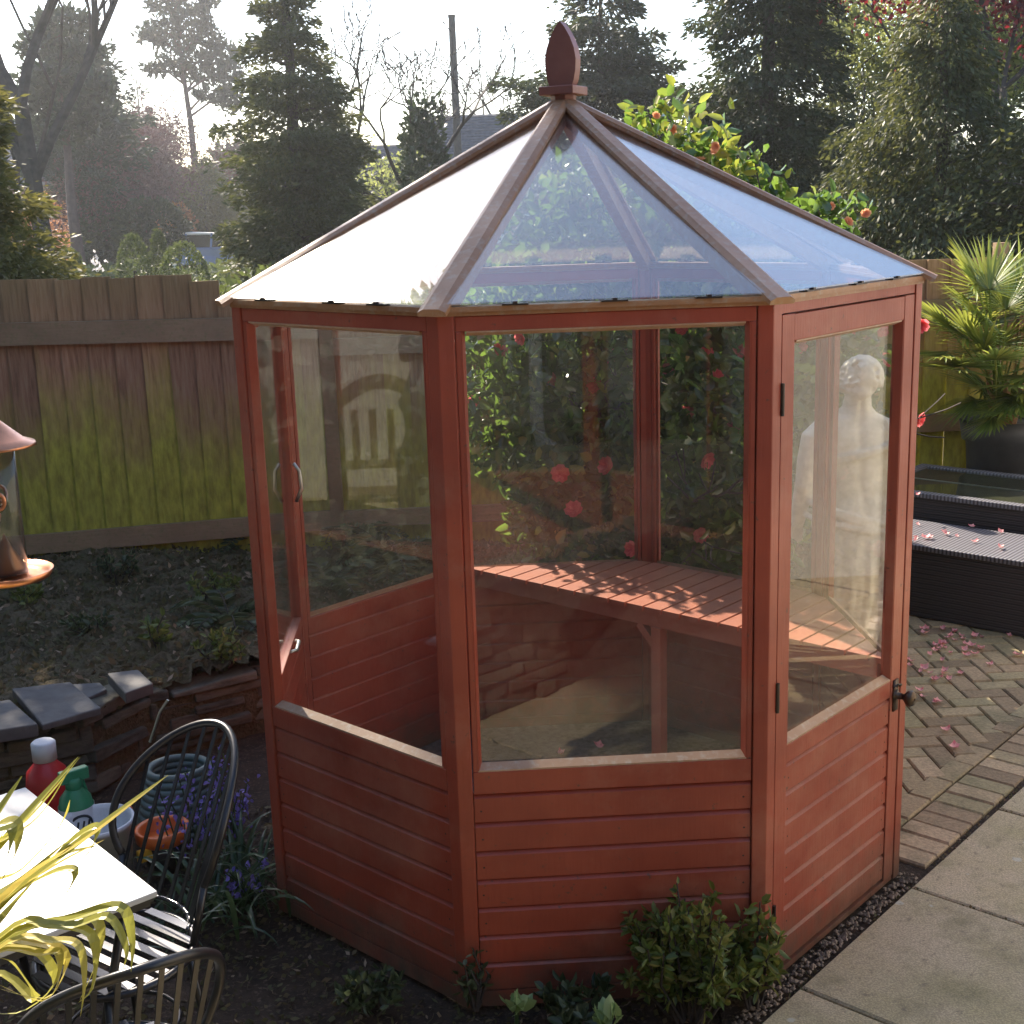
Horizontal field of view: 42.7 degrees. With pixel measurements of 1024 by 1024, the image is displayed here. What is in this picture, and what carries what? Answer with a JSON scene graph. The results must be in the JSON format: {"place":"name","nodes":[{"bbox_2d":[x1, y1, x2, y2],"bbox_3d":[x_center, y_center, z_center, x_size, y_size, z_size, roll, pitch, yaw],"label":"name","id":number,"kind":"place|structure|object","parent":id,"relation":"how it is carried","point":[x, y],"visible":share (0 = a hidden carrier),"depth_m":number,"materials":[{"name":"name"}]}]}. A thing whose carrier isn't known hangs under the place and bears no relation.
{"place":"outdoors","nodes":[
{"label":"outdoors","id":0,"kind":"place"},
{"bbox_2d":[26,737,65,812],"bbox_3d":[-1.773,1.072,5.011,0.160,0.419,0.160,-2,13,-3],"label":"red bottle","id":1,"kind":"object","parent":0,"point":[43,770],"visible":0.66,"depth_m":4.94,"materials":[{"name":"plastic"}]},
{"bbox_2d":[220,218,480,304],"bbox_3d":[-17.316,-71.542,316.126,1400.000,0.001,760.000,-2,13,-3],"label":"ground","id":2,"kind":"structure","parent":0,"point":[402,294],"depth_m":36.05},
{"bbox_2d":[2,0,63,245],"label":"bare tree","id":3,"kind":"object","parent":2,"relation":"on","point":[47,120],"visible":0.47,"depth_m":29.66,"materials":[{"name":"brown plant"}]},
{"bbox_2d":[0,0,118,256],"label":"bare tree","id":4,"kind":"object","parent":2,"relation":"on","point":[25,151],"visible":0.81,"depth_m":27.17,"materials":[{"name":"brown plant"}]},
{"bbox_2d":[0,85,123,279],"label":"conifer tree","id":5,"kind":"object","parent":2,"relation":"on","point":[27,260],"visible":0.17,"depth_m":12.86,"materials":[{"name":"green plant"}]},
{"bbox_2d":[6,0,125,271],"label":"pine tree","id":6,"kind":"object","parent":2,"relation":"on","point":[89,113],"visible":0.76,"depth_m":41.35,"materials":[{"name":"green plant"}]},
{"bbox_2d":[10,26,158,261],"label":"conifer tree","id":7,"kind":"object","parent":2,"relation":"on","point":[117,132],"visible":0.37,"depth_m":51.06,"materials":[{"name":"green plant"}]},
{"bbox_2d":[13,129,184,245],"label":"bare tree","id":8,"kind":"object","parent":2,"relation":"on","point":[125,200],"visible":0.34,"depth_m":51.56,"materials":[{"name":"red plant"}]},
{"bbox_2d":[68,203,158,266],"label":"garden bush","id":9,"kind":"object","parent":2,"relation":"on","point":[103,221],"visible":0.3,"depth_m":51.24,"materials":[{"name":"green plant"}]},
{"bbox_2d":[115,232,154,277],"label":"clipped bush","id":10,"kind":"object","parent":2,"relation":"on","point":[129,244],"visible":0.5,"depth_m":28.18,"materials":[{"name":"green plant"}]},
{"bbox_2d":[101,66,194,259],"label":"conifer tree","id":11,"kind":"object","parent":2,"relation":"on","point":[132,89],"visible":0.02,"depth_m":64.51,"materials":[{"name":"green plant"}]},
{"bbox_2d":[107,193,193,267],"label":"garden bush","id":12,"kind":"object","parent":2,"relation":"on","point":[174,216],"visible":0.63,"depth_m":50.99,"materials":[{"name":"green plant"}]},
{"bbox_2d":[92,106,209,219],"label":"bare tree","id":13,"kind":"object","parent":2,"relation":"on","point":[166,169],"visible":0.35,"depth_m":55.92,"materials":[{"name":"red plant"}]},
{"bbox_2d":[149,228,172,274],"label":"clipped bush","id":14,"kind":"object","parent":2,"relation":"on","point":[161,240],"visible":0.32,"depth_m":29.29,"materials":[{"name":"green plant"}]},
{"bbox_2d":[158,240,210,280],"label":"clipped bush","id":15,"kind":"object","parent":2,"relation":"on","point":[176,248],"visible":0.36,"depth_m":26.54,"materials":[{"name":"green plant"}]},
{"bbox_2d":[120,79,254,201],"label":"bare tree","id":16,"kind":"object","parent":2,"relation":"on","point":[210,147],"visible":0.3,"depth_m":61.07,"materials":[{"name":"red plant"}]},
{"bbox_2d":[128,0,249,213],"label":"pine tree","id":17,"kind":"object","parent":2,"relation":"on","point":[155,34],"visible":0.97,"depth_m":64.41,"materials":[{"name":"green plant"}]},
{"bbox_2d":[154,232,237,270],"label":"parked car","id":18,"kind":"object","parent":2,"relation":"on","point":[206,246],"visible":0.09,"depth_m":51.80,"materials":[{"name":"paint"}]},
{"bbox_2d":[162,148,260,269],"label":"conifer tree","id":19,"kind":"object","parent":2,"relation":"on","point":[214,212],"visible":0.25,"depth_m":58.18,"materials":[{"name":"green plant"}]},
{"bbox_2d":[70,245,395,293],"bbox_3d":[-12.735,-7.093,39.863,18.364,1.453,7.433,-2,13,-3],"label":"hedge","id":20,"kind":"object","parent":2,"relation":"on","point":[378,263],"visible":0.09,"depth_m":38.18,"materials":[{"name":"green plant"}]},
{"bbox_2d":[202,0,393,302],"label":"conifer tree","id":21,"kind":"object","parent":2,"relation":"on","point":[310,200],"visible":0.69,"depth_m":23.30,"materials":[{"name":"green plant"}]},
{"bbox_2d":[269,144,410,273],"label":"house","id":22,"kind":"structure","parent":2,"relation":"on","point":[376,243],"depth_m":47.89,"materials":[{"name":"brick"}]},
{"bbox_2d":[337,133,455,271],"bbox_3d":[-3.478,-8.419,36.867,4.353,4.389,4.509,-2,13,-3],"label":"leafy tree","id":23,"kind":"object","parent":2,"relation":"on","point":[387,189],"visible":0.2,"depth_m":36.52,"materials":[{"name":"green plant"}]},
{"bbox_2d":[305,0,545,300],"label":"bare tree","id":24,"kind":"object","parent":2,"relation":"on","point":[419,135],"visible":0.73,"depth_m":28.69,"materials":[{"name":"brown plant"}]},
{"bbox_2d":[448,14,464,227],"bbox_3d":[-1.511,-9.994,36.656,0.258,7.410,0.257,-2,13,-3],"label":"telegraph pole","id":25,"kind":"object","parent":2,"relation":"on","point":[460,211],"visible":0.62,"depth_m":36.32,"materials":[{"name":"brown wood"}]},
{"bbox_2d":[0,438,943,794],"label":"raised bed","id":26,"kind":"object","parent":2,"relation":"on","point":[132,752],"visible":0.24,"depth_m":5.85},
{"bbox_2d":[0,459,942,714],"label":"bed surface","id":27,"kind":"object","parent":26,"relation":"on","point":[242,591],"visible":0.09,"depth_m":6.74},
{"bbox_2d":[10,583,44,608],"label":"weed","id":28,"kind":"object","parent":27,"relation":"on","point":[30,593],"visible":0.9,"depth_m":6.96,"materials":[{"name":"green plant"}]},
{"bbox_2d":[59,609,113,638],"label":"weed","id":29,"kind":"object","parent":27,"relation":"on","point":[81,622],"visible":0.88,"depth_m":6.40,"materials":[{"name":"green plant"}]},
{"bbox_2d":[92,547,138,585],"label":"weed","id":30,"kind":"object","parent":27,"relation":"on","point":[123,568],"visible":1,"depth_m":7.36,"materials":[{"name":"green plant"}]},
{"bbox_2d":[137,607,172,647],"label":"seedling","id":31,"kind":"object","parent":27,"relation":"on","point":[158,632],"visible":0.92,"depth_m":6.11,"materials":[{"name":"green plant"}]},
{"bbox_2d":[0,274,331,557],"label":"fence panel","id":32,"kind":"object","parent":27,"relation":"on","point":[119,401],"visible":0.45,"depth_m":7.83,"materials":[{"name":"brown wood"}]},
{"bbox_2d":[169,588,256,638],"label":"fern","id":33,"kind":"object","parent":27,"relation":"on","point":[240,619],"visible":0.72,"depth_m":6.51,"materials":[{"name":"green plant"}]},
{"bbox_2d":[185,564,241,598],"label":"weed","id":34,"kind":"object","parent":27,"relation":"on","point":[198,589],"visible":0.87,"depth_m":7.03,"materials":[{"name":"green plant"}]},
{"bbox_2d":[190,626,245,667],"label":"weed","id":35,"kind":"object","parent":27,"relation":"on","point":[221,647],"visible":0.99,"depth_m":5.96,"materials":[{"name":"green plant"}]},
{"bbox_2d":[307,555,386,599],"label":"fern","id":36,"kind":"object","parent":27,"relation":"on","point":[328,579],"visible":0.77,"depth_m":7.13,"materials":[{"name":"green plant"}]},
{"bbox_2d":[318,521,408,565],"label":"fern","id":37,"kind":"object","parent":27,"relation":"on","point":[336,539],"visible":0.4,"depth_m":7.88,"materials":[{"name":"green plant"}]},
{"bbox_2d":[321,521,432,586],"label":"fern","id":38,"kind":"object","parent":27,"relation":"on","point":[381,550],"visible":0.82,"depth_m":7.45,"materials":[{"name":"green plant"}]},
{"bbox_2d":[0,521,811,717],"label":"ground cover","id":39,"kind":"object","parent":27,"relation":"on","point":[90,593],"visible":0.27,"depth_m":6.85,"materials":[{"name":"green plant"}]},
{"bbox_2d":[316,299,631,551],"bbox_3d":[-0.164,-0.465,7.951,1.920,1.760,0.082,-2,13,-3],"label":"fence panel","id":40,"kind":"object","parent":27,"relation":"on","point":[373,393],"visible":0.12,"depth_m":7.93,"materials":[{"name":"brown wood"}]},
{"bbox_2d":[465,74,960,575],"bbox_3d":[0.957,-0.880,6.851,2.657,2.648,2.093,3,14,20],"label":"camellia","id":41,"kind":"object","parent":27,"relation":"on","point":[527,380],"visible":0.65,"depth_m":6.37,"materials":[{"name":"green plant"}]},
{"bbox_2d":[839,257,991,467],"bbox_3d":[2.550,-0.899,9.166,1.690,1.880,0.088,-2,13,-1],"label":"fence panel","id":42,"kind":"object","parent":27,"relation":"on","point":[934,386],"visible":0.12,"depth_m":9.20,"materials":[{"name":"brown wood"}]},
{"bbox_2d":[919,230,1023,474],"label":"potted palm","id":43,"kind":"object","parent":27,"relation":"on","point":[992,432],"visible":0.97,"depth_m":8.47,"materials":[{"name":"green plant"}]},
{"bbox_2d":[989,242,1023,390],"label":"fence panel","id":44,"kind":"object","parent":27,"relation":"on","point":[1013,364],"visible":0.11,"depth_m":9.17,"materials":[{"name":"brown wood"}]},
{"bbox_2d":[420,21,545,114],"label":"bare tree","id":45,"kind":"object","parent":2,"relation":"on","point":[483,99],"visible":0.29,"depth_m":45.50,"materials":[{"name":"brown plant"}]},
{"bbox_2d":[413,113,556,265],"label":"house","id":46,"kind":"structure","parent":2,"relation":"on","point":[476,129],"depth_m":42.69,"materials":[{"name":"brick"}]},
{"bbox_2d":[72,254,1021,304],"bbox_3d":[1.701,-1.900,14.127,20.139,1.968,2.819,-2,13,-3],"label":"hedge","id":47,"kind":"object","parent":2,"relation":"on","point":[386,298],"visible":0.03,"depth_m":13.32,"materials":[{"name":"green plant"}]},
{"bbox_2d":[500,139,601,288],"bbox_3d":[1.189,-5.383,25.367,3.659,3.718,3.663,10,18,42],"label":"conifer tree","id":48,"kind":"object","parent":2,"relation":"on","point":[536,191],"visible":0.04,"depth_m":24.96,"materials":[{"name":"green plant"}]},
{"bbox_2d":[486,0,696,219],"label":"conifer tree","id":49,"kind":"object","parent":2,"relation":"on","point":[620,70],"visible":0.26,"depth_m":27.86,"materials":[{"name":"green plant"}]},
{"bbox_2d":[168,115,1023,230],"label":"trees","id":50,"kind":"object","parent":2,"relation":"on","point":[955,135],"depth_m":82.52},
{"bbox_2d":[660,0,880,249],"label":"conifer tree","id":51,"kind":"object","parent":2,"relation":"on","point":[786,137],"visible":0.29,"depth_m":19.18,"materials":[{"name":"green plant"}]},
{"bbox_2d":[776,70,966,233],"bbox_3d":[6.090,-5.299,22.592,5.308,4.553,5.222,-14,18,-41],"label":"conifer tree","id":52,"kind":"object","parent":2,"relation":"on","point":[857,110],"visible":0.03,"depth_m":22.06,"materials":[{"name":"green plant"}]},
{"bbox_2d":[746,0,1023,155],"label":"leafy tree","id":53,"kind":"object","parent":2,"relation":"on","point":[867,49],"visible":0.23,"depth_m":25.30,"materials":[{"name":"green plant"}]},
{"bbox_2d":[789,0,1023,181],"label":"leafy tree","id":54,"kind":"object","parent":2,"relation":"on","point":[1016,18],"visible":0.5,"depth_m":18.23,"materials":[{"name":"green plant"}]},
{"bbox_2d":[813,0,1023,259],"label":"conifer tree","id":55,"kind":"object","parent":2,"relation":"on","point":[909,202],"visible":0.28,"depth_m":14.72,"materials":[{"name":"green plant"}]},
{"bbox_2d":[861,2,1023,177],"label":"leafy tree","id":56,"kind":"object","parent":2,"relation":"on","point":[1011,69],"visible":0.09,"depth_m":23.65,"materials":[{"name":"green plant"}]},
{"bbox_2d":[924,86,1023,259],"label":"conifer tree","id":57,"kind":"object","parent":2,"relation":"on","point":[1013,199],"visible":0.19,"depth_m":13.99,"materials":[{"name":"green plant"}]},
{"bbox_2d":[0,680,1023,1023],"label":"soil","id":58,"kind":"structure","parent":0,"point":[256,992],"depth_m":4.19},
{"bbox_2d":[57,764,94,829],"bbox_3d":[-1.582,1.128,4.771,0.128,0.408,0.135,-2,13,-3],"label":"spray bottle","id":59,"kind":"object","parent":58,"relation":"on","point":[77,794],"visible":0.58,"depth_m":4.72,"materials":[{"name":"green plastic"}]},
{"bbox_2d":[0,684,157,792],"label":"stone wall","id":60,"kind":"structure","parent":58,"relation":"on","point":[73,739],"depth_m":5.46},
{"bbox_2d":[0,700,38,742],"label":"slate slab","id":61,"kind":"structure","parent":60,"relation":"on","point":[16,723],"depth_m":5.17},
{"bbox_2d":[12,682,100,729],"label":"slate slab","id":62,"kind":"structure","parent":60,"relation":"on","point":[48,706],"depth_m":5.38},
{"bbox_2d":[108,670,153,702],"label":"slate slab","id":63,"kind":"structure","parent":60,"relation":"on","point":[130,686],"depth_m":5.48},
{"bbox_2d":[63,803,133,871],"bbox_3d":[-1.470,1.220,4.670,0.262,0.268,0.262,-2,13,-3],"label":"white tub","id":64,"kind":"object","parent":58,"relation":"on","point":[124,819],"visible":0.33,"depth_m":4.67,"materials":[{"name":"plastic"}]},
{"bbox_2d":[134,815,189,875],"bbox_3d":[-1.279,1.233,4.807,0.198,0.168,0.207,-2,13,-3],"label":"seed tub","id":65,"kind":"object","parent":58,"relation":"on","point":[140,830],"visible":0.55,"depth_m":4.76,"materials":[{"name":"orange plastic"}]},
{"bbox_2d":[136,753,217,841],"bbox_3d":[-1.296,1.111,5.085,0.332,0.250,0.383,-2,13,-3],"label":"coiled hose","id":66,"kind":"object","parent":58,"relation":"on","point":[153,773],"visible":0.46,"depth_m":5.02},
{"bbox_2d":[148,764,225,877],"bbox_3d":[-1.174,1.138,4.746,0.260,0.375,0.267,-2,13,-3],"label":"bluebell","id":67,"kind":"object","parent":58,"relation":"on","point":[175,817],"visible":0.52,"depth_m":4.78,"materials":[{"name":"purple plant"}]},
{"bbox_2d":[99,849,279,964],"bbox_3d":[-1.091,1.314,4.411,0.660,0.203,0.531,-2,13,-3],"label":"strap leaved plant","id":68,"kind":"object","parent":58,"relation":"on","point":[159,906],"visible":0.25,"depth_m":4.41,"materials":[{"name":"green plant"}]},
{"bbox_2d":[145,660,263,755],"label":"stone wall","id":69,"kind":"structure","parent":58,"relation":"on","point":[201,685],"depth_m":5.93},
{"bbox_2d":[178,746,260,866],"bbox_3d":[-1.071,1.092,4.823,0.309,0.423,0.217,-2,13,-3],"label":"bluebell","id":70,"kind":"object","parent":58,"relation":"on","point":[244,804],"visible":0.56,"depth_m":4.79,"materials":[{"name":"purple plant"}]},
{"bbox_2d":[131,807,312,946],"bbox_3d":[-0.989,1.235,4.564,0.616,0.311,0.895,-12,17,-37],"label":"strap leaved plant","id":71,"kind":"object","parent":58,"relation":"on","point":[238,858],"visible":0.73,"depth_m":4.57,"materials":[{"name":"green plant"}]},
{"bbox_2d":[225,857,270,916],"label":"bluebell","id":72,"kind":"object","parent":58,"relation":"on","point":[235,879],"visible":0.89,"depth_m":4.46,"materials":[{"name":"purple plant"}]},
{"bbox_2d":[216,827,290,938],"bbox_3d":[-0.786,1.255,4.556,0.548,0.233,0.545,-13,17,-40],"label":"strap leaved plant","id":73,"kind":"object","parent":58,"relation":"on","point":[269,896],"visible":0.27,"depth_m":4.54,"materials":[{"name":"green plant"}]},
{"bbox_2d":[332,963,406,1017],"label":"weed","id":74,"kind":"object","parent":58,"relation":"on","point":[361,992],"visible":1,"depth_m":3.89,"materials":[{"name":"green plant"}]},
{"bbox_2d":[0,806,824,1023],"bbox_3d":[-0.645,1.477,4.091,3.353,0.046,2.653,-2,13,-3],"label":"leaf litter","id":75,"kind":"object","parent":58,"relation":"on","point":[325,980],"visible":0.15,"depth_m":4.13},
{"bbox_2d":[452,945,494,1011],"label":"weed","id":76,"kind":"object","parent":58,"relation":"on","point":[471,984],"visible":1,"depth_m":3.89,"materials":[{"name":"green plant"}]},
{"bbox_2d":[499,988,536,1023],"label":"hellebore","id":77,"kind":"object","parent":58,"relation":"on","point":[517,1002],"visible":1,"depth_m":3.75,"materials":[{"name":"green plant"}]},
{"bbox_2d":[533,969,615,1023],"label":"weed","id":78,"kind":"object","parent":58,"relation":"on","point":[571,1006],"visible":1,"depth_m":3.81,"materials":[{"name":"green plant"}]},
{"bbox_2d":[215,21,936,1007],"bbox_3d":[0.211,-0.185,4.673,2.275,2.956,2.275,-2,13,-3],"label":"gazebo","id":79,"kind":"object","parent":58,"relation":"on","point":[439,805],"visible":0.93,"depth_m":4.12,"materials":[{"name":"brown wood"}]},
{"bbox_2d":[255,293,302,697],"bbox_3d":[-0.845,-0.068,4.641,0.047,1.370,0.808,-2,13,-3],"label":"window frame","id":80,"kind":"structure","parent":79,"relation":"in","point":[280,477],"depth_m":4.78,"materials":[{"name":"brown wood"}]},
{"bbox_2d":[242,308,447,790],"bbox_3d":[-0.496,0.090,3.924,0.808,1.370,0.039,10,18,41],"label":"window frame","id":81,"kind":"structure","parent":79,"relation":"in","point":[429,768],"depth_m":4.00,"materials":[{"name":"brown wood"}]},
{"bbox_2d":[284,276,436,634],"bbox_3d":[-0.579,-0.253,5.386,0.039,1.370,0.808,10,18,41],"label":"window frame","id":82,"kind":"structure","parent":79,"relation":"in","point":[355,608],"depth_m":5.32,"materials":[{"name":"brown wood"}]},
{"bbox_2d":[453,269,640,585],"bbox_3d":[0.155,-0.356,5.724,0.808,1.370,0.039,-2,13,-3],"label":"window frame","id":83,"kind":"structure","parent":79,"relation":"in","point":[611,275],"depth_m":5.59,"materials":[{"name":"brown wood"}]},
{"bbox_2d":[454,306,756,794],"bbox_3d":[0.271,0.128,3.656,0.808,1.370,0.039,-2,13,-3],"label":"window frame","id":84,"kind":"structure","parent":79,"relation":"in","point":[734,764],"depth_m":3.68,"materials":[{"name":"brown wood"}]},
{"bbox_2d":[474,560,880,753],"bbox_3d":[0.744,0.698,5.456,2.000,0.763,0.551,10,18,41],"label":"slatted bench","id":85,"kind":"object","parent":79,"relation":"on","point":[661,599],"visible":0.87,"depth_m":5.26,"materials":[{"name":"brown wood"}]},
{"bbox_2d":[651,268,822,593],"bbox_3d":[0.922,-0.317,5.456,0.808,1.370,0.039,10,18,41],"label":"window frame","id":86,"kind":"structure","parent":79,"relation":"in","point":[657,274],"depth_m":5.48,"materials":[{"name":"brown wood"}]},
{"bbox_2d":[772,294,916,970],"bbox_3d":[1.039,0.370,4.047,0.112,2.008,0.813,10,18,41],"label":"door","id":87,"kind":"structure","parent":79,"relation":"in","point":[835,771],"depth_m":4.14,"materials":[{"name":"brown wood"}]},
{"bbox_2d":[823,271,880,651],"bbox_3d":[1.275,-0.159,4.739,0.039,1.370,0.808,-2,13,-3],"label":"window frame","id":88,"kind":"structure","parent":79,"relation":"in","point":[837,278],"depth_m":5.10,"materials":[{"name":"brown wood"}]},
{"bbox_2d":[592,994,622,1023],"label":"hellebore","id":89,"kind":"object","parent":58,"relation":"on","point":[607,1010],"visible":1,"depth_m":3.65,"materials":[{"name":"green plant"}]},
{"bbox_2d":[616,876,759,1023],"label":"shrub","id":90,"kind":"object","parent":58,"relation":"on","point":[676,963],"visible":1,"depth_m":3.76,"materials":[{"name":"green plant"}]},
{"bbox_2d":[724,894,789,1009],"bbox_3d":[0.712,1.298,3.873,0.204,0.351,0.219,-2,13,-3],"label":"shrub","id":91,"kind":"object","parent":58,"relation":"on","point":[764,951],"visible":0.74,"depth_m":3.85,"materials":[{"name":"green plant"}]},
{"bbox_2d":[0,0,1023,175],"label":"sky","id":92,"kind":"structure","parent":0,"point":[426,16],"materials":[{"name":"white"}]},
{"bbox_2d":[717,581,1023,1023],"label":"paving sand","id":93,"kind":"structure","parent":0,"point":[734,1008],"depth_m":4.29,"materials":[{"name":"soil"}]},
{"bbox_2d":[732,871,917,1023],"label":"gravel","id":94,"kind":"structure","parent":93,"relation":"on","point":[846,933],"depth_m":4.19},
{"bbox_2d":[762,787,1023,1023],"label":"patio slabs","id":95,"kind":"structure","parent":0,"point":[936,952],"depth_m":4.13,"materials":[{"name":"concrete"}]},
{"bbox_2d":[806,575,1023,868],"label":"brick paving","id":96,"kind":"structure","parent":0,"point":[979,708],"depth_m":5.80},
{"bbox_2d":[791,354,888,644],"bbox_3d":[1.487,0.141,5.780,0.505,1.676,0.377,-2,13,-3],"label":"garden statue","id":97,"kind":"object","parent":96,"relation":"on","point":[862,466],"visible":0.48,"depth_m":5.60,"materials":[{"name":"stone"}]},
{"bbox_2d":[909,519,1023,636],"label":"rattan box","id":98,"kind":"object","parent":96,"relation":"on","point":[962,578],"visible":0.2,"depth_m":7.21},
{"bbox_2d":[913,463,1023,534],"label":"rattan table","id":99,"kind":"object","parent":96,"relation":"on","point":[984,499],"visible":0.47,"depth_m":7.88,"materials":[{"name":"black glass"}]},
{"bbox_3d":[-0.989,0.770,2.463,0.250,2.152,0.010,-2,13,-3],"label":"feeder hook","id":100,"kind":"object","parent":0,"visible":0},
{"bbox_2d":[0,421,53,588],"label":"bird feeder","id":101,"kind":"object","parent":100,"relation":"hanging from","point":[16,570],"visible":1,"depth_m":2.29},
{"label":"seating slabs","id":102,"kind":"structure","parent":0,"visible":0},
{"bbox_2d":[0,788,156,1023],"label":"garden table","id":103,"kind":"object","parent":102,"relation":"on","point":[103,876],"visible":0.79,"depth_m":3.31,"materials":[{"name":"white metal"}]},
{"bbox_2d":[0,757,167,1016],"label":"potted cordyline","id":104,"kind":"object","parent":102,"relation":"on","point":[16,936],"visible":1,"depth_m":2.29,"materials":[{"name":"yellow plant"}]},
{"bbox_2d":[17,947,225,1023],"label":"metal chair","id":105,"kind":"object","parent":102,"relation":"on","point":[66,997],"visible":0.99,"depth_m":2.56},
{"bbox_2d":[30,719,238,1023],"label":"metal chair","id":106,"kind":"object","parent":102,"relation":"on","point":[41,978],"visible":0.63,"depth_m":3.58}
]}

